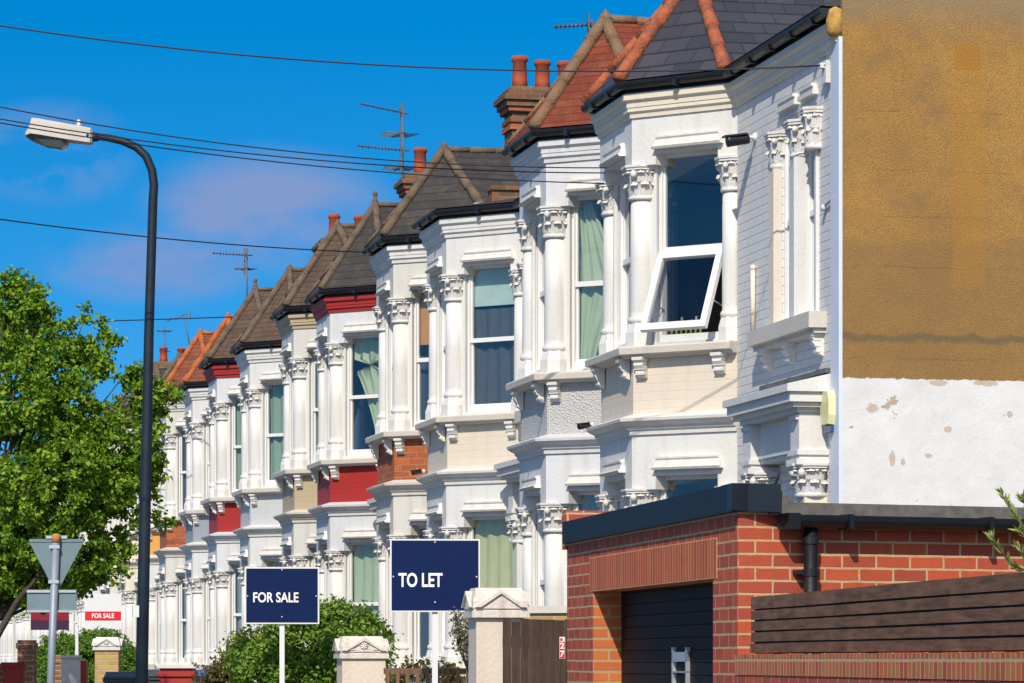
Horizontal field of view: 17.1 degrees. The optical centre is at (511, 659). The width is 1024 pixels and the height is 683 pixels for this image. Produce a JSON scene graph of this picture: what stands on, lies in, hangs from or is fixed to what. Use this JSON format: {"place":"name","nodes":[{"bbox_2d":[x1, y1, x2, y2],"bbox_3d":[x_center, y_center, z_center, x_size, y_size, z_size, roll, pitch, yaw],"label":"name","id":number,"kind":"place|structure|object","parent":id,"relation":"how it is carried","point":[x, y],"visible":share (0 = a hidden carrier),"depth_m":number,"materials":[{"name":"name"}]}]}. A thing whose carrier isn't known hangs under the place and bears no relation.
{"place":"outdoors","nodes":[
{"label":"outdoors","id":0,"kind":"place"},
{"bbox_2d":[0,621,4,663],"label":"terraced house","id":1,"kind":"structure","parent":0,"point":[2,647],"depth_m":120.89,"materials":[{"name":"white paint"}]},
{"bbox_2d":[4,481,21,661],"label":"terraced house","id":2,"kind":"structure","parent":0,"point":[10,641],"depth_m":115.59,"materials":[{"name":"white paint"}]},
{"bbox_2d":[14,618,15,657],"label":"window","id":3,"kind":"structure","parent":2,"relation":"in","point":[14,618],"depth_m":115.58,"materials":[{"name":"white glass"}]},
{"bbox_2d":[14,608,21,661],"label":"terraced house","id":4,"kind":"structure","parent":0,"point":[18,621],"depth_m":112.70,"materials":[{"name":"white paint"}]},
{"bbox_2d":[19,486,32,639],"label":"terraced house","id":5,"kind":"structure","parent":0,"point":[27,633],"depth_m":107.42,"materials":[{"name":"white paint"}]},
{"bbox_2d":[33,630,39,649],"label":"terraced house","id":6,"kind":"structure","parent":0,"point":[36,634],"depth_m":104.51,"materials":[{"name":"white paint"}]},
{"bbox_2d":[40,519,50,645],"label":"terraced house","id":7,"kind":"structure","parent":0,"point":[44,632],"depth_m":99.28,"materials":[{"name":"white paint"}]},
{"bbox_2d":[62,501,77,635],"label":"terraced house","id":8,"kind":"structure","parent":0,"point":[72,615],"depth_m":91.08,"materials":[{"name":"white paint"}]},
{"bbox_2d":[87,392,129,630],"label":"terraced house","id":9,"kind":"structure","parent":0,"point":[101,590],"depth_m":82.92,"materials":[{"name":"white paint"}]},
{"bbox_2d":[104,393,134,633],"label":"terraced house","id":10,"kind":"structure","parent":0,"point":[115,589],"depth_m":80.00,"materials":[{"name":"beige paint"}]},
{"bbox_2d":[74,347,184,635],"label":"terraced house","id":11,"kind":"structure","parent":0,"point":[163,360],"depth_m":89.25,"materials":[{"name":"white paint"}]},
{"bbox_2d":[157,326,171,351],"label":"television aerial","id":12,"kind":"object","parent":11,"relation":"attached to","point":[164,331],"visible":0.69,"depth_m":92.00,"materials":[{"name":"metal"}]},
{"bbox_2d":[115,363,167,660],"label":"terraced house","id":13,"kind":"structure","parent":0,"point":[128,590],"depth_m":74.74,"materials":[{"name":"beige paint"}]},
{"bbox_2d":[134,352,181,669],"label":"terraced house","id":14,"kind":"structure","parent":0,"point":[154,625],"depth_m":71.81,"materials":[{"name":"white paint"}]},
{"bbox_2d":[158,588,160,656],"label":"window","id":15,"kind":"structure","parent":14,"relation":"in","point":[159,598],"depth_m":71.84,"materials":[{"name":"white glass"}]},
{"bbox_2d":[156,662,198,682],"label":"gate pillar","id":16,"kind":"structure","parent":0,"point":[175,672],"depth_m":49.76,"materials":[{"name":"red paint"}]},
{"bbox_2d":[152,328,214,669],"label":"terraced house","id":17,"kind":"structure","parent":0,"point":[169,553],"depth_m":66.72,"materials":[{"name":"white paint"}]},
{"bbox_2d":[166,310,190,343],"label":"television aerial","id":18,"kind":"object","parent":17,"relation":"attached to","point":[185,324],"visible":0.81,"depth_m":87.96,"materials":[{"name":"metal"}]},
{"bbox_2d":[179,429,186,511],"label":"window","id":19,"kind":"structure","parent":17,"relation":"in","point":[182,445],"depth_m":66.75,"materials":[{"name":"white glass"}]},
{"bbox_2d":[179,576,186,661],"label":"window","id":20,"kind":"structure","parent":17,"relation":"in","point":[181,659],"depth_m":66.75,"materials":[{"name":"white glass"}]},
{"bbox_2d":[183,583,183,657],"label":"window","id":21,"kind":"structure","parent":17,"relation":"in","point":[183,583],"depth_m":68.11,"materials":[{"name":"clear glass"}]},
{"bbox_2d":[178,312,233,669],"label":"terraced house","id":22,"kind":"structure","parent":0,"point":[194,518],"depth_m":63.67,"materials":[{"name":"white paint"}]},
{"bbox_2d":[205,423,209,498],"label":"window","id":23,"kind":"structure","parent":22,"relation":"in","point":[207,430],"depth_m":63.66,"materials":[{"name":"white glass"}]},
{"bbox_2d":[205,578,209,662],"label":"window","id":24,"kind":"structure","parent":22,"relation":"in","point":[207,591],"depth_m":63.66,"materials":[{"name":"white glass"}]},
{"bbox_2d":[229,263,303,681],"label":"terraced house","id":25,"kind":"structure","parent":0,"point":[256,348],"depth_m":55.74,"materials":[{"name":"white paint"}]},
{"bbox_2d":[269,391,270,479],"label":"window","id":26,"kind":"structure","parent":25,"relation":"in","point":[269,391],"depth_m":57.29,"materials":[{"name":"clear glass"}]},
{"bbox_2d":[264,382,283,485],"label":"window","id":27,"kind":"structure","parent":25,"relation":"in","point":[277,392],"depth_m":55.74,"materials":[{"name":"white glass"}]},
{"bbox_2d":[268,559,281,566],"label":"window","id":28,"kind":"structure","parent":25,"relation":"in","point":[275,562],"depth_m":55.72,"materials":[{"name":"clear glass"}]},
{"bbox_2d":[0,0,662,462],"label":"sky","id":29,"kind":"structure","parent":0,"point":[281,104],"materials":[{"name":"blue"}]},
{"bbox_2d":[270,147,426,646],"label":"terraced house","id":30,"kind":"structure","parent":0,"point":[296,323],"depth_m":50.04,"materials":[{"name":"white paint"}]},
{"bbox_2d":[311,358,354,462],"bbox_3d":[-2.580,-3.704,49.901,0.849,1.712,0.146,0,0,29],"label":"window","id":31,"kind":"structure","parent":30,"relation":"in","point":[314,374],"depth_m":50.05,"materials":[{"name":"white glass"}]},
{"bbox_2d":[357,101,417,198],"bbox_3d":[-1.997,-8.073,54.723,1.016,1.812,0.646,0,0,-12],"label":"television aerial","id":32,"kind":"object","parent":30,"relation":"attached to","point":[402,135],"visible":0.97,"depth_m":54.61,"materials":[{"name":"metal"}]},
{"bbox_2d":[304,191,399,634],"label":"terraced house","id":33,"kind":"structure","parent":0,"point":[343,472],"depth_m":47.68,"materials":[{"name":"white paint"}]},
{"bbox_2d":[328,365,329,440],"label":"window","id":34,"kind":"structure","parent":33,"relation":"in","point":[328,365],"depth_m":48.68,"materials":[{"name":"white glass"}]},
{"bbox_2d":[328,571,329,601],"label":"window","id":35,"kind":"structure","parent":33,"relation":"in","point":[328,571],"depth_m":48.68,"materials":[{"name":"white glass"}]},
{"bbox_2d":[353,551,353,601],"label":"window","id":36,"kind":"structure","parent":33,"relation":"in","point":[353,551],"depth_m":49.30,"materials":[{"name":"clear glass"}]},
{"bbox_2d":[353,347,362,422],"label":"window","id":37,"kind":"structure","parent":33,"relation":"in","point":[357,385],"depth_m":49.35,"materials":[{"name":"clear glass"}]},
{"bbox_2d":[347,334,378,455],"bbox_3d":[-1.991,-3.704,47.554,0.742,1.712,0.146,0,0,34],"label":"window","id":38,"kind":"structure","parent":33,"relation":"in","point":[366,347],"depth_m":47.64,"materials":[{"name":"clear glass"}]},
{"bbox_2d":[347,542,378,634],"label":"window","id":39,"kind":"structure","parent":33,"relation":"in","point":[366,565],"depth_m":47.64,"materials":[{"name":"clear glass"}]},
{"bbox_2d":[332,636,389,682],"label":"gate pillar","id":40,"kind":"structure","parent":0,"point":[360,659],"depth_m":32.79,"materials":[{"name":"stone"}]},
{"bbox_2d":[411,197,522,682],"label":"terraced house","id":41,"kind":"structure","parent":0,"point":[469,428],"depth_m":39.16,"materials":[{"name":"white paint"}]},
{"bbox_2d":[440,536,444,664],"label":"window","id":42,"kind":"structure","parent":41,"relation":"in","point":[442,613],"depth_m":40.22,"materials":[{"name":"white glass"}]},
{"bbox_2d":[440,286,445,415],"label":"window","id":43,"kind":"structure","parent":41,"relation":"in","point":[443,305],"depth_m":40.22,"materials":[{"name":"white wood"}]},
{"bbox_2d":[474,306,485,337],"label":"window","id":44,"kind":"structure","parent":41,"relation":"in","point":[481,307],"depth_m":40.98,"materials":[{"name":"clear glass"}]},
{"bbox_2d":[467,516,512,587],"bbox_3d":[-0.194,-0.804,39.092,0.742,1.732,0.145,0,0,34],"label":"window","id":45,"kind":"structure","parent":41,"relation":"in","point":[496,550],"depth_m":39.16,"materials":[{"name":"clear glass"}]},
{"bbox_2d":[467,263,514,412],"bbox_3d":[-0.194,-3.704,39.092,0.742,1.712,0.145,0,0,34],"label":"window","id":46,"kind":"structure","parent":41,"relation":"in","point":[490,355],"depth_m":39.17,"materials":[{"name":"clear glass"}]},
{"bbox_2d":[461,588,530,682],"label":"gate pillar","id":47,"kind":"structure","parent":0,"point":[486,611],"depth_m":26.80,"materials":[{"name":"stone"}]},
{"bbox_2d":[466,606,566,682],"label":"garden wall","id":48,"kind":"structure","parent":0,"point":[548,612],"depth_m":28.25,"materials":[{"name":"yellow brick"}]},
{"bbox_2d":[448,606,468,682],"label":"climbing plant","id":49,"kind":"object","parent":48,"relation":"on","point":[462,642],"visible":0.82,"depth_m":28.18,"materials":[{"name":"green plant"}]},
{"bbox_2d":[501,9,649,605],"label":"terraced house","id":50,"kind":"structure","parent":0,"point":[554,389],"depth_m":33.35,"materials":[{"name":"white paint"}]},
{"bbox_2d":[537,215,544,372],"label":"window","id":51,"kind":"structure","parent":50,"relation":"in","point":[540,241],"depth_m":34.30,"materials":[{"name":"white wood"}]},
{"bbox_2d":[537,496,544,605],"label":"window","id":52,"kind":"structure","parent":50,"relation":"in","point":[540,535],"depth_m":34.30,"materials":[{"name":"white glass"}]},
{"bbox_2d":[553,13,594,33],"bbox_3d":[0.713,-6.692,36.983,0.519,0.690,0.280,0,0,-7],"label":"television aerial","id":53,"kind":"object","parent":50,"relation":"attached to","point":[588,24],"visible":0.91,"depth_m":36.98,"materials":[{"name":"metal"}]},
{"bbox_2d":[575,422,593,429],"bbox_3d":[0.681,-2.194,31.825,0.177,0.080,0.062,0,0,-32],"label":"security camera","id":54,"kind":"object","parent":50,"relation":"attached to","point":[584,425],"visible":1,"depth_m":31.80,"materials":[{"name":"black paint"}]},
{"bbox_2d":[572,491,599,510],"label":"window","id":55,"kind":"structure","parent":50,"relation":"in","point":[589,499],"depth_m":33.36,"materials":[{"name":"blue glass"}]},
{"bbox_2d":[571,195,602,368],"bbox_3d":[0.965,-3.704,33.203,0.849,1.712,0.144,0,0,29],"label":"window","id":56,"kind":"structure","parent":50,"relation":"in","point":[586,294],"depth_m":33.35,"materials":[{"name":"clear glass"}]},
{"bbox_2d":[579,219,601,355],"bbox_3d":[0.644,-3.704,34.972,0.144,1.712,0.889,0,0,37],"label":"window","id":57,"kind":"structure","parent":50,"relation":"in","point":[579,219],"depth_m":34.99,"materials":[{"name":"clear glass"}]},
{"bbox_2d":[562,483,1023,682],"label":"garage","id":58,"kind":"structure","parent":0,"point":[663,590],"depth_m":19.66,"materials":[{"name":"red brick"}]},
{"bbox_3d":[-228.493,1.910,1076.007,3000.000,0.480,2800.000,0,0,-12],"label":"ground","id":59,"kind":"structure","parent":0,"visible":0},
{"bbox_2d":[16,640,37,682],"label":"gate pillar","id":60,"kind":"structure","parent":59,"relation":"on","point":[27,651],"depth_m":47.88,"materials":[{"name":"brick"}]},
{"bbox_2d":[55,655,60,682],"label":"gate pillar","id":61,"kind":"structure","parent":59,"relation":"on","point":[58,669],"depth_m":49.90,"materials":[{"name":"brick"}]},
{"bbox_2d":[37,625,148,682],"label":"privet hedge","id":62,"kind":"object","parent":59,"relation":"on","point":[65,643],"visible":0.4,"depth_m":55.22,"materials":[{"name":"green plant"}]},
{"bbox_2d":[84,594,121,628],"bbox_3d":[-7.219,0.193,60.022,0.653,2.715,0.080,0,0,-4],"label":"estate sign","id":63,"kind":"object","parent":59,"relation":"on","point":[104,611],"visible":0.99,"depth_m":59.99,"materials":[{"name":"plastic"}]},
{"bbox_2d":[91,637,123,682],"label":"gate pillar","id":64,"kind":"structure","parent":59,"relation":"on","point":[107,654],"depth_m":51.82,"materials":[{"name":"yellow brick"}]},
{"bbox_2d":[102,672,149,682],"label":"wheelie bin","id":65,"kind":"object","parent":59,"relation":"on","point":[119,677],"visible":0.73,"depth_m":48.70,"materials":[{"name":"blue plastic"}]},
{"bbox_2d":[134,670,159,682],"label":"wheelie bin","id":66,"kind":"object","parent":59,"relation":"on","point":[154,677],"visible":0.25,"depth_m":51.68,"materials":[{"name":"grey plastic"}]},
{"bbox_2d":[188,626,266,682],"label":"garden shrub","id":67,"kind":"object","parent":59,"relation":"on","point":[214,674],"visible":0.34,"depth_m":35.91,"materials":[{"name":"green plant"}]},
{"bbox_2d":[198,214,362,669],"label":"terraced house","id":68,"kind":"structure","parent":59,"relation":"on","point":[221,374],"depth_m":58.75,"materials":[{"name":"white paint"}]},
{"bbox_2d":[212,248,256,296],"bbox_3d":[-4.899,-6.565,60.035,0.809,1.400,0.434,0,0,-12],"label":"television aerial","id":69,"kind":"object","parent":68,"relation":"attached to","point":[247,268],"visible":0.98,"depth_m":59.99,"materials":[{"name":"metal"}]},
{"bbox_2d":[231,397,241,494],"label":"window","id":70,"kind":"structure","parent":68,"relation":"in","point":[236,416],"depth_m":58.77,"materials":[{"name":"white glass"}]},
{"bbox_2d":[231,564,241,640],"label":"window","id":71,"kind":"structure","parent":68,"relation":"in","point":[235,617],"depth_m":58.76,"materials":[{"name":"white glass"}]},
{"bbox_2d":[218,593,403,682],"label":"garden shrub","id":72,"kind":"object","parent":59,"relation":"on","point":[252,660],"visible":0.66,"depth_m":35.12,"materials":[{"name":"green plant"}]},
{"bbox_2d":[384,654,465,682],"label":"rose bush","id":73,"kind":"object","parent":59,"relation":"on","point":[402,678],"visible":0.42,"depth_m":32.28,"materials":[{"name":"green plant"}]},
{"bbox_2d":[384,668,465,682],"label":"picket fence","id":74,"kind":"object","parent":59,"relation":"on","point":[426,671],"visible":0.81,"depth_m":31.19,"materials":[{"name":"brown wood"}]},
{"bbox_2d":[390,539,479,682],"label":"estate sign","id":75,"kind":"object","parent":59,"relation":"on","point":[434,576],"visible":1,"depth_m":29.99,"materials":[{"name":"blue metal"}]},
{"bbox_2d":[362,55,569,682],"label":"terraced house","id":76,"kind":"structure","parent":59,"relation":"on","point":[394,248],"depth_m":41.83,"materials":[{"name":"white paint"}]},
{"bbox_2d":[0,219,363,252],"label":"overhead wire","id":77,"kind":"object","parent":76,"relation":"attached to","point":[177,239],"visible":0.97,"depth_m":40.16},
{"bbox_2d":[390,310,392,415],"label":"window","id":78,"kind":"structure","parent":76,"relation":"in","point":[391,325],"depth_m":42.73,"materials":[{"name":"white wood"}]},
{"bbox_2d":[410,469,424,474],"bbox_3d":[-1.123,-2.234,40.418,0.177,0.080,0.062,0,0,-32],"label":"security camera","id":79,"kind":"object","parent":76,"relation":"attached to","point":[416,472],"visible":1,"depth_m":40.40,"materials":[{"name":"black paint"}]},
{"bbox_2d":[414,525,426,664],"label":"window","id":80,"kind":"structure","parent":76,"relation":"in","point":[417,615],"depth_m":41.78,"materials":[{"name":"white glass"}]},
{"bbox_2d":[414,290,428,427],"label":"window","id":81,"kind":"structure","parent":76,"relation":"in","point":[421,315],"depth_m":41.79,"materials":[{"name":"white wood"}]},
{"bbox_2d":[420,345,428,373],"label":"window","id":82,"kind":"structure","parent":76,"relation":"in","point":[424,349],"depth_m":43.41,"materials":[{"name":"blue glass"}]},
{"bbox_2d":[503,618,566,682],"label":"plank gate","id":83,"kind":"structure","parent":59,"relation":"on","point":[533,644],"depth_m":25.99,"materials":[{"name":"wood"}]},
{"bbox_2d":[559,637,564,658],"bbox_3d":[0.380,-0.092,25.696,0.042,0.165,0.020,0,0,-1],"label":"number sign","id":84,"kind":"object","parent":83,"relation":"attached to","point":[561,647],"visible":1,"depth_m":25.69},
{"bbox_2d":[580,0,1023,510],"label":"terraced house","id":85,"kind":"structure","parent":59,"relation":"on","point":[847,226],"depth_m":27.40,"materials":[{"name":"white paint"}]},
{"bbox_2d":[0,25,824,71],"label":"overhead wire","id":86,"kind":"object","parent":85,"relation":"attached to","point":[413,66],"visible":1,"depth_m":27.45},
{"bbox_2d":[619,481,626,508],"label":"window","id":87,"kind":"structure","parent":85,"relation":"in","point":[622,503],"depth_m":31.56,"materials":[{"name":"blue glass"}]},
{"bbox_2d":[619,170,629,346],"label":"window","id":88,"kind":"structure","parent":85,"relation":"in","point":[624,259],"depth_m":31.56,"materials":[{"name":"white wood"}]},
{"bbox_2d":[667,183,672,334],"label":"window","id":89,"kind":"structure","parent":85,"relation":"in","point":[670,229],"depth_m":32.51,"materials":[{"name":"blue glass"}]},
{"bbox_2d":[639,150,722,341],"bbox_3d":[1.538,-3.704,30.279,0.742,1.712,0.446,0,0,34],"label":"window","id":90,"kind":"structure","parent":85,"relation":"in","point":[659,278],"depth_m":30.39,"materials":[{"name":"white wood"}]},
{"bbox_2d":[659,474,717,499],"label":"window","id":91,"kind":"structure","parent":85,"relation":"in","point":[663,494],"depth_m":30.44,"materials":[{"name":"grey glass"}]},
{"bbox_2d":[722,133,756,146],"bbox_3d":[1.965,-4.493,29.369,0.294,0.134,0.104,0,0,-12],"label":"security camera","id":92,"kind":"object","parent":85,"relation":"attached to","point":[731,140],"visible":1,"depth_m":29.33,"materials":[{"name":"black paint"}]},
{"bbox_2d":[784,113,798,318],"bbox_3d":[2.374,-3.675,28.403,0.095,1.730,0.480,0,0,-12],"label":"window","id":93,"kind":"structure","parent":85,"relation":"in","point":[786,148],"depth_m":28.61,"materials":[{"name":"white"}]},
{"bbox_2d":[807,103,816,310],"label":"window","id":94,"kind":"structure","parent":85,"relation":"in","point":[810,160],"depth_m":27.98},
{"bbox_2d":[820,390,835,432],"bbox_3d":[2.537,-1.990,27.180,0.085,0.340,0.260,0,0,-12],"label":"alarm box","id":95,"kind":"object","parent":85,"relation":"attached to","point":[827,410],"visible":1,"depth_m":27.09,"materials":[{"name":"yellow plastic"}]},
{"bbox_2d":[734,652,1023,682],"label":"brick garden wall","id":96,"kind":"structure","parent":59,"relation":"on","point":[1001,667],"depth_m":15.49,"materials":[{"name":"brick"}]},
{"bbox_2d":[750,572,1023,653],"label":"slatted fence","id":97,"kind":"object","parent":96,"relation":"on","point":[977,614],"visible":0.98,"depth_m":15.35,"materials":[{"name":"brown wood"}]},
{"bbox_2d":[984,487,1023,571],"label":"olive bush","id":98,"kind":"object","parent":59,"relation":"on","point":[1020,530],"visible":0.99,"depth_m":16.50,"materials":[{"name":"green plant"}]},
{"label":"road","id":99,"kind":"structure","parent":0,"visible":0},
{"bbox_2d":[0,664,2,682],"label":"gate pillar","id":100,"kind":"structure","parent":99,"relation":"on","point":[1,674],"depth_m":45.85,"materials":[{"name":"brick"}]},
{"bbox_2d":[1,662,26,682],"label":"garden wall","id":101,"kind":"structure","parent":99,"relation":"on","point":[13,672],"depth_m":45.42,"materials":[{"name":"red paint"}]},
{"bbox_2d":[27,533,83,682],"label":"road sign","id":102,"kind":"object","parent":99,"relation":"on","point":[56,554],"visible":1,"depth_m":40.05,"materials":[{"name":"grey metal"}]},
{"bbox_2d":[0,264,186,637],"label":"street tree","id":103,"kind":"object","parent":99,"relation":"on","point":[75,462],"visible":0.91,"depth_m":42.16,"materials":[{"name":"green plant"}]},
{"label":"pavement","id":104,"kind":"structure","parent":0,"visible":0},
{"bbox_2d":[31,612,77,654],"bbox_3d":[-6.726,0.400,50.008,0.695,2.300,0.064,0,0,-8],"label":"estate sign","id":105,"kind":"object","parent":104,"relation":"on","point":[39,621],"visible":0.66,"depth_m":50.00,"materials":[{"name":"plastic"}]},
{"bbox_2d":[61,655,87,682],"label":"meter cabinet","id":106,"kind":"object","parent":104,"relation":"on","point":[74,668],"visible":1,"depth_m":48.90,"materials":[{"name":"metal"}]},
{"bbox_2d":[25,118,157,682],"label":"street lamp","id":107,"kind":"object","parent":104,"relation":"on","point":[140,610],"visible":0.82,"depth_m":31.96,"materials":[{"name":"grey metal"}]},
{"bbox_2d":[245,567,318,682],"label":"estate sign","id":108,"kind":"object","parent":104,"relation":"on","point":[282,596],"visible":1,"depth_m":34.19,"materials":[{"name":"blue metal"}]},
{"bbox_3d":[-12.101,-3.000,28.099,0.280,9.300,0.800,0,0,-12],"label":"utility pole","id":109,"kind":"object","parent":104,"relation":"on","visible":0},
{"bbox_2d":[0,122,603,183],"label":"overhead wire","id":110,"kind":"object","parent":109,"relation":"attached to","point":[297,163],"visible":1,"depth_m":30.73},
{"bbox_2d":[0,118,605,173],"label":"overhead wire","id":111,"kind":"object","parent":109,"relation":"attached to","point":[299,158],"visible":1,"depth_m":30.69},
{"bbox_2d":[0,106,606,167],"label":"overhead wire","id":112,"kind":"object","parent":109,"relation":"attached to","point":[295,151],"visible":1,"depth_m":30.64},
{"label":"utility pole","id":113,"kind":"object","parent":104,"relation":"on","visible":0},
{"bbox_2d":[74,316,232,322],"bbox_3d":[-12.741,-6.410,65.533,20.366,0.699,0.022,0,0,33],"label":"overhead wire","id":114,"kind":"object","parent":113,"relation":"attached to","point":[168,319],"visible":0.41,"depth_m":61.16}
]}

